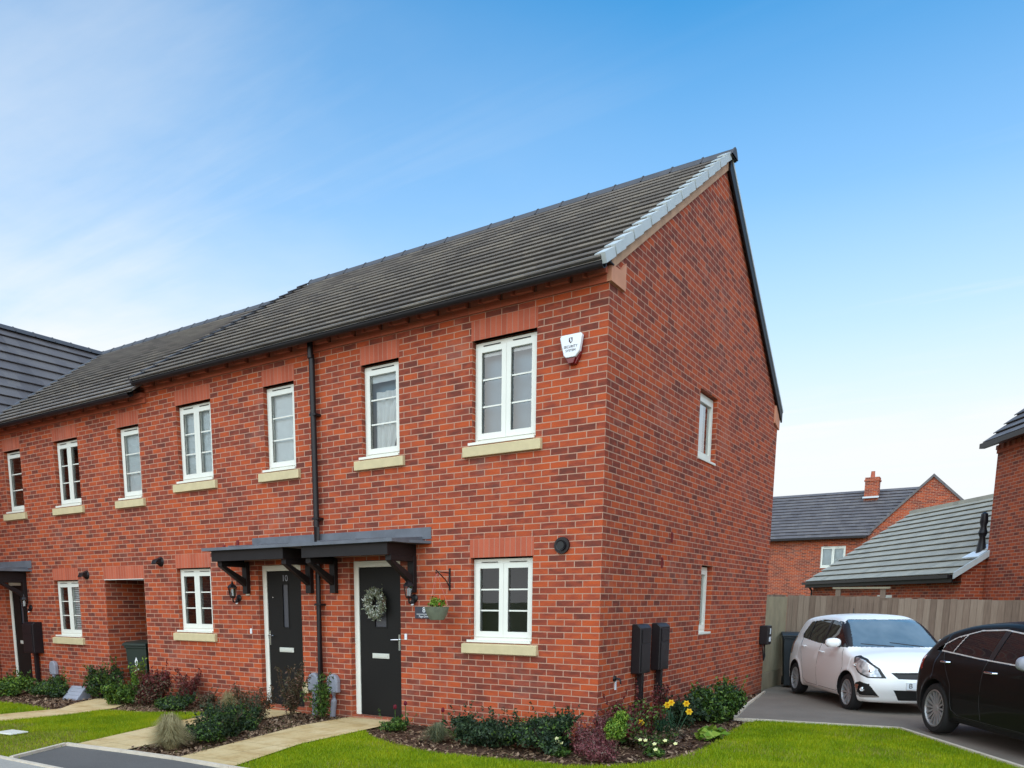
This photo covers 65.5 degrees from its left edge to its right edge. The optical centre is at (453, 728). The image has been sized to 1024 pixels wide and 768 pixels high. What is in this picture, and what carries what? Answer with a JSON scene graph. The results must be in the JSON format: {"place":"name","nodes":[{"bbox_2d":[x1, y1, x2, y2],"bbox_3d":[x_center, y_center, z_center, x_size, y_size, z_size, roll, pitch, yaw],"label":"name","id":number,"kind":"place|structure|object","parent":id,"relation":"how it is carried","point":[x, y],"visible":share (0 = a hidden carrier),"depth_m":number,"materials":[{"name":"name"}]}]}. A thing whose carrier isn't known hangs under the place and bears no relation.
{"place":"outdoors","nodes":[
{"label":"outdoors","id":0,"kind":"place"},
{"bbox_2d":[0,758,44,767],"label":"pavement","id":1,"kind":"structure","parent":0,"point":[4,763],"depth_m":8.16,"materials":[{"name":"grey concrete"}]},
{"bbox_2d":[0,701,49,713],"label":"lawn grass","id":2,"kind":"structure","parent":0,"point":[10,707],"depth_m":12.69,"materials":[{"name":"green plant"}]},
{"bbox_2d":[0,698,137,719],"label":"path","id":3,"kind":"structure","parent":0,"point":[92,704],"depth_m":12.46,"materials":[{"name":"beige concrete"}]},
{"bbox_2d":[0,708,204,757],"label":"lawn","id":4,"kind":"structure","parent":0,"point":[17,749],"depth_m":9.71,"materials":[{"name":"green plant"}]},
{"bbox_2d":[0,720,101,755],"bbox_3d":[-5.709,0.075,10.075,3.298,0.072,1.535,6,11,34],"label":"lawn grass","id":5,"kind":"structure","parent":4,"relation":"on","point":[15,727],"depth_m":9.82,"materials":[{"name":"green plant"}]},
{"bbox_2d":[17,746,216,767],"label":"driveway","id":6,"kind":"structure","parent":0,"point":[69,757],"depth_m":8.46,"materials":[{"name":"grey asphalt"}]},
{"bbox_2d":[78,709,298,748],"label":"path","id":7,"kind":"structure","parent":0,"point":[130,739],"depth_m":9.73,"materials":[{"name":"beige concrete"}]},
{"bbox_2d":[19,702,383,765],"bbox_3d":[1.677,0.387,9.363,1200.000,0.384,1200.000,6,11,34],"label":"ground","id":8,"kind":"structure","parent":0,"point":[280,750],"depth_m":9.89,"materials":[{"name":"brown soil"}]},
{"bbox_2d":[0,755,61,767],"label":"kerb","id":9,"kind":"structure","parent":8,"relation":"on","point":[26,762],"depth_m":8.24,"materials":[{"name":"grey concrete"}]},
{"bbox_2d":[0,687,100,709],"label":"bark mulch","id":10,"kind":"object","parent":8,"relation":"on","point":[24,695],"visible":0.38,"depth_m":13.88,"materials":[{"name":"brown wood"}]},
{"bbox_2d":[0,667,36,696],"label":"green shrub","id":11,"kind":"object","parent":10,"relation":"on","point":[10,685],"visible":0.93,"depth_m":14.61,"materials":[{"name":"green plant"}]},
{"bbox_2d":[25,666,70,697],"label":"green shrub","id":12,"kind":"object","parent":10,"relation":"on","point":[57,686],"visible":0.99,"depth_m":14.18,"materials":[{"name":"green plant"}]},
{"bbox_2d":[62,685,90,700],"bbox_3d":[-6.732,-0.598,14.164,0.380,0.317,0.310,5,10,26],"label":"gas meter box","id":13,"kind":"object","parent":10,"relation":"on","point":[75,693],"visible":0.6,"depth_m":14.10,"materials":[{"name":"grey plastic"}]},
{"bbox_2d":[79,656,124,698],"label":"green shrub","id":14,"kind":"object","parent":10,"relation":"on","point":[92,684],"visible":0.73,"depth_m":14.01,"materials":[{"name":"green plant"}]},
{"bbox_2d":[0,324,102,677],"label":"brick house","id":15,"kind":"structure","parent":8,"relation":"on","point":[31,362],"depth_m":17.87,"materials":[{"name":"grey tile"}]},
{"bbox_2d":[9,742,244,767],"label":"kerb","id":16,"kind":"structure","parent":8,"relation":"on","point":[184,759],"depth_m":8.70,"materials":[{"name":"grey concrete"}]},
{"bbox_2d":[122,640,149,684],"bbox_3d":[-5.663,-1.138,14.688,0.530,0.985,0.643,3,10,20],"label":"wheelie bin","id":17,"kind":"object","parent":8,"relation":"on","point":[136,650],"visible":0.35,"depth_m":14.39,"materials":[{"name":"green plastic"}]},
{"bbox_2d":[0,298,276,687],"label":"brick house","id":18,"kind":"structure","parent":8,"relation":"on","point":[75,489],"depth_m":14.96,"materials":[{"name":"red brick"}]},
{"bbox_2d":[2,437,27,520],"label":"window","id":19,"kind":"structure","parent":18,"relation":"in","point":[10,444],"depth_m":15.81,"materials":[{"name":"beige plastic"}]},
{"bbox_2d":[12,586,32,677],"bbox_3d":[-8.911,-1.946,16.471,0.680,2.006,0.109,6,11,34],"label":"door","id":20,"kind":"structure","parent":18,"relation":"in","point":[20,615],"depth_m":16.55,"materials":[{"name":"black wood"}]},
{"bbox_2d":[22,622,43,684],"bbox_3d":[-8.438,-1.469,15.974,0.400,1.350,0.208,6,11,34],"label":"meter box","id":21,"kind":"object","parent":18,"relation":"attached to","point":[32,638],"visible":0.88,"depth_m":15.83,"materials":[{"name":"black plastic"}]},
{"bbox_2d":[22,625,32,651],"bbox_3d":[-8.495,-1.796,15.838,0.330,0.520,0.007,6,11,34],"label":"door","id":22,"kind":"structure","parent":21,"relation":"in","point":[28,644],"depth_m":15.83,"materials":[{"name":"black plastic"}]},
{"bbox_2d":[49,661,58,677],"bbox_3d":[-7.926,-1.010,15.766,0.210,0.674,0.092,6,11,34],"label":"cable cover","id":23,"kind":"object","parent":18,"relation":"attached to","point":[53,668],"visible":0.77,"depth_m":15.69,"materials":[{"name":"grey plastic"}]},
{"bbox_2d":[51,424,84,515],"bbox_3d":[-7.128,-4.771,14.706,1.000,1.555,0.190,6,11,34],"label":"window","id":24,"kind":"structure","parent":18,"relation":"in","point":[66,432],"depth_m":14.72,"materials":[{"name":"beige plastic"}]},
{"bbox_2d":[52,568,85,644],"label":"window","id":25,"kind":"structure","parent":18,"relation":"in","point":[58,573],"depth_m":15.30,"materials":[{"name":"beige plastic"}]},
{"bbox_2d":[115,410,145,508],"bbox_3d":[-5.534,-4.602,13.630,0.820,1.565,0.200,6,11,34],"label":"window","id":26,"kind":"structure","parent":18,"relation":"in","point":[129,437],"depth_m":13.71,"materials":[{"name":"beige plastic"}]},
{"bbox_2d":[127,712,344,756],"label":"bark mulch","id":27,"kind":"object","parent":8,"relation":"on","point":[295,722],"visible":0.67,"depth_m":10.06,"materials":[{"name":"brown wood"}]},
{"bbox_2d":[146,712,185,739],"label":"grass tuft","id":28,"kind":"object","parent":27,"relation":"on","point":[170,716],"visible":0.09,"depth_m":9.48,"materials":[{"name":"plant"}]},
{"bbox_2d":[146,718,193,749],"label":"grass tuft","id":29,"kind":"object","parent":27,"relation":"on","point":[171,734],"visible":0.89,"depth_m":8.97,"materials":[{"name":"plant"}]},
{"bbox_2d":[182,696,234,742],"bbox_3d":[-2.895,-0.074,9.464,0.688,0.612,0.581,-7,11,-36],"label":"box hedge plant","id":30,"kind":"object","parent":27,"relation":"on","point":[216,726],"visible":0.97,"depth_m":9.40,"materials":[{"name":"green plant"}]},
{"bbox_2d":[200,693,245,737],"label":"box hedge plant","id":31,"kind":"object","parent":27,"relation":"on","point":[236,723],"visible":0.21,"depth_m":9.93,"materials":[{"name":"green plant"}]},
{"bbox_2d":[210,692,264,730],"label":"box hedge plant","id":32,"kind":"object","parent":27,"relation":"on","point":[249,717],"visible":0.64,"depth_m":10.41,"materials":[{"name":"green plant"}]},
{"bbox_2d":[239,685,278,720],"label":"brown shrub","id":33,"kind":"object","parent":27,"relation":"on","point":[265,704],"visible":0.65,"depth_m":11.21,"materials":[{"name":"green plant"}]},
{"bbox_2d":[274,660,311,719],"bbox_3d":[-2.254,-0.521,11.293,0.399,0.920,0.643,6,11,34],"label":"shrub","id":34,"kind":"object","parent":27,"relation":"on","point":[292,703],"visible":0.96,"depth_m":11.26,"materials":[{"name":"brown plant"}]},
{"bbox_2d":[300,671,333,719],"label":"green shrub","id":35,"kind":"object","parent":27,"relation":"on","point":[322,702],"visible":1,"depth_m":11.18,"materials":[{"name":"green plant"}]},
{"bbox_2d":[128,231,470,713],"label":"brick house","id":36,"kind":"structure","parent":8,"relation":"on","point":[229,424],"depth_m":12.37,"materials":[{"name":"red brick"}]},
{"bbox_2d":[173,383,217,492],"bbox_3d":[-4.093,-4.594,12.635,1.050,1.565,0.210,6,11,34],"label":"window","id":37,"kind":"structure","parent":36,"relation":"in","point":[195,420],"depth_m":12.66,"materials":[{"name":"beige plastic"}]},
{"bbox_2d":[173,553,217,641],"bbox_3d":[-4.128,-2.196,13.311,1.070,1.415,0.640,6,11,34],"label":"window","id":38,"kind":"structure","parent":36,"relation":"in","point":[201,560],"depth_m":13.14,"materials":[{"name":"beige plastic"}]},
{"bbox_2d":[227,581,241,603],"bbox_3d":[-3.423,-2.126,12.385,0.156,0.367,0.198,6,11,34],"label":"wall lantern","id":39,"kind":"object","parent":36,"relation":"attached to","point":[232,594],"depth_m":12.36,"materials":[{"name":"black metal"}]},
{"bbox_2d":[258,363,300,482],"bbox_3d":[-2.509,-4.420,11.560,0.835,1.565,0.210,6,11,34],"label":"window","id":40,"kind":"structure","parent":36,"relation":"in","point":[280,400],"depth_m":11.62,"materials":[{"name":"beige plastic"}]},
{"bbox_2d":[267,571,304,706],"bbox_3d":[-2.552,-1.373,12.139,0.770,2.036,0.109,6,11,34],"label":"door","id":41,"kind":"structure","parent":36,"relation":"in","point":[284,588],"depth_m":12.14,"materials":[{"name":"black wood"}]},
{"bbox_2d":[308,673,317,714],"bbox_3d":[-2.057,-0.495,11.765,0.210,0.674,0.092,6,11,34],"label":"cable cover","id":42,"kind":"object","parent":36,"relation":"attached to","point":[313,679],"visible":0.41,"depth_m":11.71,"materials":[{"name":"grey plastic"}]},
{"bbox_2d":[282,147,782,739],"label":"brick house","id":43,"kind":"structure","parent":8,"relation":"on","point":[480,437],"depth_m":10.20,"materials":[{"name":"red brick"}]},
{"bbox_2d":[327,674,339,716],"bbox_3d":[-1.744,-0.459,11.553,0.210,0.677,0.092,6,11,34],"label":"cable cover","id":44,"kind":"object","parent":43,"relation":"attached to","point":[335,685],"visible":0.79,"depth_m":11.49,"materials":[{"name":"grey plastic"}]},
{"bbox_2d":[354,339,404,470],"bbox_3d":[-0.923,-4.255,10.539,0.840,1.565,0.300,6,11,34],"label":"window","id":45,"kind":"structure","parent":43,"relation":"in","point":[382,412],"depth_m":10.56,"materials":[{"name":"beige plastic"}]},
{"bbox_2d":[359,567,401,717],"bbox_3d":[-1.014,-1.202,11.097,0.760,2.071,0.109,6,11,34],"label":"door","id":46,"kind":"structure","parent":43,"relation":"in","point":[380,640],"depth_m":11.11,"materials":[{"name":"black wood"}]},
{"bbox_2d":[362,587,386,620],"bbox_3d":[-1.102,-1.734,10.925,0.424,0.512,0.168,6,11,34],"label":"door wreath","id":47,"kind":"object","parent":46,"relation":"attached to","point":[378,594],"depth_m":10.93,"materials":[{"name":"green plant"}]},
{"bbox_2d":[403,581,417,605],"bbox_3d":[-0.571,-1.804,10.453,0.156,0.367,0.198,6,11,34],"label":"wall lantern","id":48,"kind":"object","parent":43,"relation":"attached to","point":[414,598],"depth_m":10.42,"materials":[{"name":"black metal"}]},
{"bbox_2d":[415,607,428,618],"bbox_3d":[-0.388,-1.533,10.481,0.300,0.156,0.014,6,11,34],"label":"house sign","id":49,"kind":"object","parent":43,"relation":"attached to","point":[420,612],"visible":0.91,"depth_m":10.51,"materials":[{"name":"stone"}]},
{"bbox_2d":[435,568,450,589],"bbox_3d":[-0.137,-1.895,10.059,0.024,0.280,0.321,6,11,34],"label":"plant bracket","id":50,"kind":"object","parent":43,"relation":"attached to","point":[449,584],"visible":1,"depth_m":10.16,"materials":[{"name":"black metal"}]},
{"bbox_2d":[425,574,448,619],"bbox_3d":[-0.210,-1.666,9.988,0.320,0.591,0.320,6,11,34],"label":"hanging basket","id":51,"kind":"object","parent":50,"relation":"hanging from","point":[433,612],"visible":1,"depth_m":9.94,"materials":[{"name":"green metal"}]},
{"bbox_2d":[461,536,537,655],"bbox_3d":[0.725,-1.664,10.020,1.085,1.415,0.640,6,11,34],"label":"window","id":52,"kind":"structure","parent":43,"relation":"in","point":[513,546],"depth_m":9.83,"materials":[{"name":"beige plastic"}]},
{"bbox_2d":[462,306,541,457],"bbox_3d":[0.637,-4.084,9.481,1.085,1.565,0.300,6,11,34],"label":"window","id":53,"kind":"structure","parent":43,"relation":"in","point":[506,369],"depth_m":9.49,"materials":[{"name":"beige plastic"}]},
{"bbox_2d":[554,537,569,553],"bbox_3d":[1.253,-2.129,9.217,0.194,0.194,0.056,6,11,34],"label":"vent cowl","id":54,"kind":"object","parent":43,"relation":"attached to","point":[561,545],"visible":1,"depth_m":9.20,"materials":[{"name":"black plastic"}]},
{"bbox_2d":[560,332,583,365],"bbox_3d":[1.318,-4.209,8.816,0.267,0.305,0.088,6,11,34],"label":"alarm box","id":55,"kind":"object","parent":43,"relation":"attached to","point":[572,346],"visible":1,"depth_m":8.78,"materials":[{"name":"white plastic"}]},
{"bbox_2d":[631,624,651,714],"bbox_3d":[2.383,-0.590,10.127,0.133,1.480,0.360,6,11,34],"label":"meter box","id":56,"kind":"object","parent":43,"relation":"attached to","point":[641,650],"visible":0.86,"depth_m":9.95,"materials":[{"name":"black plastic"}]},
{"bbox_2d":[641,629,650,671],"bbox_3d":[2.435,-0.989,10.027,0.008,0.520,0.290,6,11,34],"label":"door","id":57,"kind":"structure","parent":56,"relation":"in","point":[646,648],"depth_m":10.02,"materials":[{"name":"black plastic"}]},
{"bbox_2d":[650,622,669,723],"bbox_3d":[2.768,-0.679,10.681,0.133,1.480,0.360,6,11,34],"label":"meter box","id":58,"kind":"object","parent":43,"relation":"attached to","point":[660,646],"visible":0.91,"depth_m":10.51,"materials":[{"name":"black plastic"}]},
{"bbox_2d":[660,628,669,667],"bbox_3d":[2.820,-1.078,10.580,0.008,0.520,0.290,6,11,34],"label":"door","id":59,"kind":"structure","parent":58,"relation":"in","point":[665,631],"depth_m":10.57,"materials":[{"name":"black plastic"}]},
{"bbox_2d":[698,567,710,634],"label":"window","id":60,"kind":"structure","parent":43,"relation":"in","point":[704,569],"depth_m":12.43,"materials":[{"name":"beige plastic"}]},
{"bbox_2d":[698,393,715,465],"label":"window","id":61,"kind":"structure","parent":43,"relation":"in","point":[706,404],"depth_m":11.76,"materials":[{"name":"beige plastic"}]},
{"bbox_2d":[759,625,771,660],"bbox_3d":[5.970,-1.638,15.205,0.180,0.670,0.260,6,11,34],"label":"car charger","id":62,"kind":"object","parent":43,"relation":"attached to","point":[765,632],"visible":1,"depth_m":15.09,"materials":[{"name":"black plastic"}]},
{"bbox_2d":[363,692,763,767],"bbox_3d":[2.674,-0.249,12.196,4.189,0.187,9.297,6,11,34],"label":"bark mulch","id":63,"kind":"object","parent":8,"relation":"on","point":[433,746],"visible":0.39,"depth_m":9.03,"materials":[{"name":"brown wood"}]},
{"bbox_2d":[377,709,416,731],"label":"plant","id":64,"kind":"object","parent":63,"relation":"on","point":[397,723],"visible":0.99,"depth_m":10.20,"materials":[{"name":"green plant"}]},
{"bbox_2d":[419,722,454,742],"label":"grass tuft","id":65,"kind":"object","parent":63,"relation":"on","point":[436,733],"visible":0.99,"depth_m":9.38,"materials":[{"name":"green plant"}]},
{"bbox_2d":[448,700,528,748],"bbox_3d":[0.364,-0.043,9.161,0.859,0.596,0.803,-3,10,-19],"label":"evergreen shrub","id":66,"kind":"object","parent":63,"relation":"on","point":[468,727],"visible":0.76,"depth_m":9.04,"materials":[{"name":"green plant"}]},
{"bbox_2d":[490,701,583,756],"bbox_3d":[0.921,0.008,8.822,1.133,0.592,0.870,6,11,34],"label":"evergreen shrub","id":67,"kind":"object","parent":63,"relation":"on","point":[542,732],"visible":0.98,"depth_m":8.65,"materials":[{"name":"green plant"}]},
{"bbox_2d":[549,737,571,756],"bbox_3d":[1.136,0.200,8.508,0.268,0.238,0.264,6,11,34],"label":"primrose","id":68,"kind":"object","parent":63,"relation":"on","point":[564,751],"visible":0.73,"depth_m":8.46,"materials":[{"name":"green plant"}]},
{"bbox_2d":[564,707,619,754],"bbox_3d":[1.548,0.027,8.669,0.592,0.595,0.600,6,11,34],"label":"heather","id":69,"kind":"object","parent":63,"relation":"on","point":[578,732],"visible":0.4,"depth_m":8.64,"materials":[{"name":"purple plant"}]},
{"bbox_2d":[566,725,619,762],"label":"heather","id":70,"kind":"object","parent":63,"relation":"on","point":[595,749],"visible":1,"depth_m":8.21,"materials":[{"name":"pink plant"}]},
{"bbox_2d":[603,710,629,761],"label":"standard bush","id":71,"kind":"object","parent":63,"relation":"on","point":[617,724],"visible":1,"depth_m":8.16,"materials":[{"name":"green plant"}]},
{"bbox_2d":[598,680,667,745],"bbox_3d":[2.076,-0.138,9.187,0.987,0.760,0.690,-6,11,-34],"label":"red leaf shrub","id":72,"kind":"object","parent":63,"relation":"on","point":[635,709],"visible":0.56,"depth_m":9.13,"materials":[{"name":"green plant"}]},
{"bbox_2d":[621,716,685,748],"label":"plant","id":73,"kind":"object","parent":63,"relation":"on","point":[657,738],"visible":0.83,"depth_m":8.96,"materials":[{"name":"green plant"}]},
{"bbox_2d":[638,738,677,757],"bbox_3d":[2.170,0.214,8.498,0.422,0.202,0.309,3,10,19],"label":"primrose","id":74,"kind":"object","parent":63,"relation":"on","point":[653,751],"visible":0.99,"depth_m":8.48,"materials":[{"name":"green plant"}]},
{"bbox_2d":[650,682,672,723],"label":"red leaf shrub","id":75,"kind":"object","parent":63,"relation":"on","point":[663,698],"visible":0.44,"depth_m":10.32,"materials":[{"name":"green plant"}]},
{"bbox_2d":[637,700,692,739],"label":"daffodil clump","id":76,"kind":"object","parent":63,"relation":"on","point":[663,721],"visible":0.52,"depth_m":9.36,"materials":[{"name":"yellow plant"}]},
{"bbox_2d":[660,684,707,727],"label":"evergreen shrub","id":77,"kind":"object","parent":63,"relation":"on","point":[677,709],"visible":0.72,"depth_m":10.49,"materials":[{"name":"green plant"}]},
{"bbox_2d":[694,724,729,740],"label":"broad leaf plant","id":78,"kind":"object","parent":63,"relation":"on","point":[709,732],"visible":0.96,"depth_m":9.52,"materials":[{"name":"green plant"}]},
{"bbox_2d":[687,674,747,723],"bbox_3d":[3.760,-0.419,11.243,0.772,0.748,1.306,6,11,34],"label":"green shrub","id":79,"kind":"object","parent":63,"relation":"on","point":[724,702],"visible":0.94,"depth_m":10.98,"materials":[{"name":"green plant"}]},
{"bbox_2d":[761,594,787,691],"bbox_3d":[6.678,-1.863,16.593,0.095,2.030,2.060,6,11,34],"label":"timber fence","id":80,"kind":"object","parent":8,"relation":"on","point":[776,611],"visible":0.8,"depth_m":16.57,"materials":[{"name":"beige wood"}]},
{"bbox_2d":[767,471,963,631],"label":"brick house","id":81,"kind":"structure","parent":8,"relation":"on","point":[812,534],"depth_m":40.76,"materials":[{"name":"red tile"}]},
{"bbox_2d":[820,546,845,567],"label":"window","id":82,"kind":"structure","parent":81,"relation":"in","point":[830,555],"depth_m":40.09,"materials":[{"name":"white plastic"}]},
{"bbox_2d":[734,717,1023,767],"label":"kerb","id":83,"kind":"structure","parent":8,"relation":"on","point":[926,736],"depth_m":10.30,"materials":[{"name":"grey concrete"}]},
{"bbox_2d":[802,494,993,599],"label":"garage","id":84,"kind":"structure","parent":8,"relation":"on","point":[941,551],"depth_m":22.32,"materials":[{"name":"grey tile"}]},
{"bbox_2d":[979,409,1023,599],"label":"brick house","id":85,"kind":"structure","parent":8,"relation":"on","point":[1004,575],"depth_m":17.99,"materials":[{"name":"red brick"}]},
{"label":"soil bed","id":86,"kind":"structure","parent":8,"relation":"on","visible":0},
{"bbox_2d":[96,674,138,706],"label":"green shrub","id":87,"kind":"object","parent":86,"relation":"on","point":[115,693],"visible":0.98,"depth_m":13.05,"materials":[{"name":"green plant"}]},
{"bbox_2d":[128,656,146,700],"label":"green shrub","id":88,"kind":"object","parent":86,"relation":"on","point":[135,677],"visible":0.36,"depth_m":13.58,"materials":[{"name":"green plant"}]},
{"bbox_2d":[130,657,177,705],"bbox_3d":[-4.937,-0.750,13.098,1.026,0.854,0.624,6,11,34],"label":"red leaf shrub","id":89,"kind":"object","parent":86,"relation":"on","point":[159,683],"visible":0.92,"depth_m":13.01,"materials":[{"name":"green plant"}]},
{"bbox_2d":[106,699,223,712],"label":"bark mulch","id":90,"kind":"object","parent":86,"relation":"on","point":[150,708],"visible":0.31,"depth_m":12.64,"materials":[{"name":"brown wood"}]},
{"bbox_2d":[153,686,197,711],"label":"plant","id":91,"kind":"object","parent":86,"relation":"on","point":[176,702],"visible":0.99,"depth_m":12.43,"materials":[{"name":"green plant"}]},
{"bbox_2d":[173,666,202,705],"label":"red leaf shrub","id":92,"kind":"object","parent":86,"relation":"on","point":[191,688],"visible":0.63,"depth_m":13.02,"materials":[{"name":"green plant"}]},
{"bbox_2d":[196,686,222,708],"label":"brown shrub","id":93,"kind":"object","parent":86,"relation":"on","point":[202,700],"visible":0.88,"depth_m":12.45,"materials":[{"name":"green plant"}]},
{"bbox_2d":[216,690,239,709],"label":"grass tuft","id":94,"kind":"object","parent":86,"relation":"on","point":[225,699],"visible":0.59,"depth_m":12.27,"materials":[{"name":"plant"}]},
{"bbox_2d":[229,683,250,705],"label":"red leaf shrub","id":95,"kind":"object","parent":86,"relation":"on","point":[236,691],"visible":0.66,"depth_m":12.42,"materials":[{"name":"brown plant"}]},
{"bbox_2d":[180,717,387,765],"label":"path","id":96,"kind":"structure","parent":0,"point":[238,752],"depth_m":9.52,"materials":[{"name":"beige concrete"}]},
{"bbox_2d":[0,0,1023,499],"label":"sky","id":97,"kind":"structure","parent":0,"point":[166,165],"materials":[{"name":"blue"}]},
{"bbox_2d":[237,719,1022,767],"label":"lawn","id":98,"kind":"structure","parent":0,"point":[512,763],"depth_m":8.40,"materials":[{"name":"green plant"}]},
{"bbox_2d":[737,685,1023,765],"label":"driveway","id":99,"kind":"structure","parent":0,"point":[783,702],"depth_m":11.98,"materials":[{"name":"grey asphalt"}]},
{"bbox_2d":[781,632,798,685],"bbox_3d":[7.168,-1.456,16.633,0.607,1.132,0.729,3,10,19],"label":"wheelie bin","id":100,"kind":"object","parent":99,"relation":"on","point":[788,639],"visible":0.48,"depth_m":16.43,"materials":[{"name":"grey plastic"}]},
{"bbox_2d":[833,587,890,597],"bbox_3d":[8.866,-2.062,17.422,1.120,2.060,0.140,6,11,34],"label":"timber gate frame","id":101,"kind":"object","parent":99,"relation":"on","point":[882,592],"visible":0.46,"depth_m":17.14,"materials":[{"name":"beige wood"}]},
{"bbox_2d":[789,608,940,709],"bbox_3d":[7.265,-1.267,13.810,2.050,1.620,3.860,1,9,5],"label":"parked car","id":102,"kind":"object","parent":99,"relation":"on","point":[855,661],"visible":0.88,"depth_m":13.04,"materials":[{"name":"white paint"}]},
{"bbox_2d":[786,595,1023,640],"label":"timber fence","id":103,"kind":"object","parent":99,"relation":"on","point":[938,619],"visible":0.34,"depth_m":15.89,"materials":[{"name":"brown wood"}]},
{"bbox_2d":[916,621,1023,740],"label":"parked car","id":104,"kind":"object","parent":99,"relation":"on","point":[972,676],"visible":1,"depth_m":9.33,"materials":[{"name":"black paint"}]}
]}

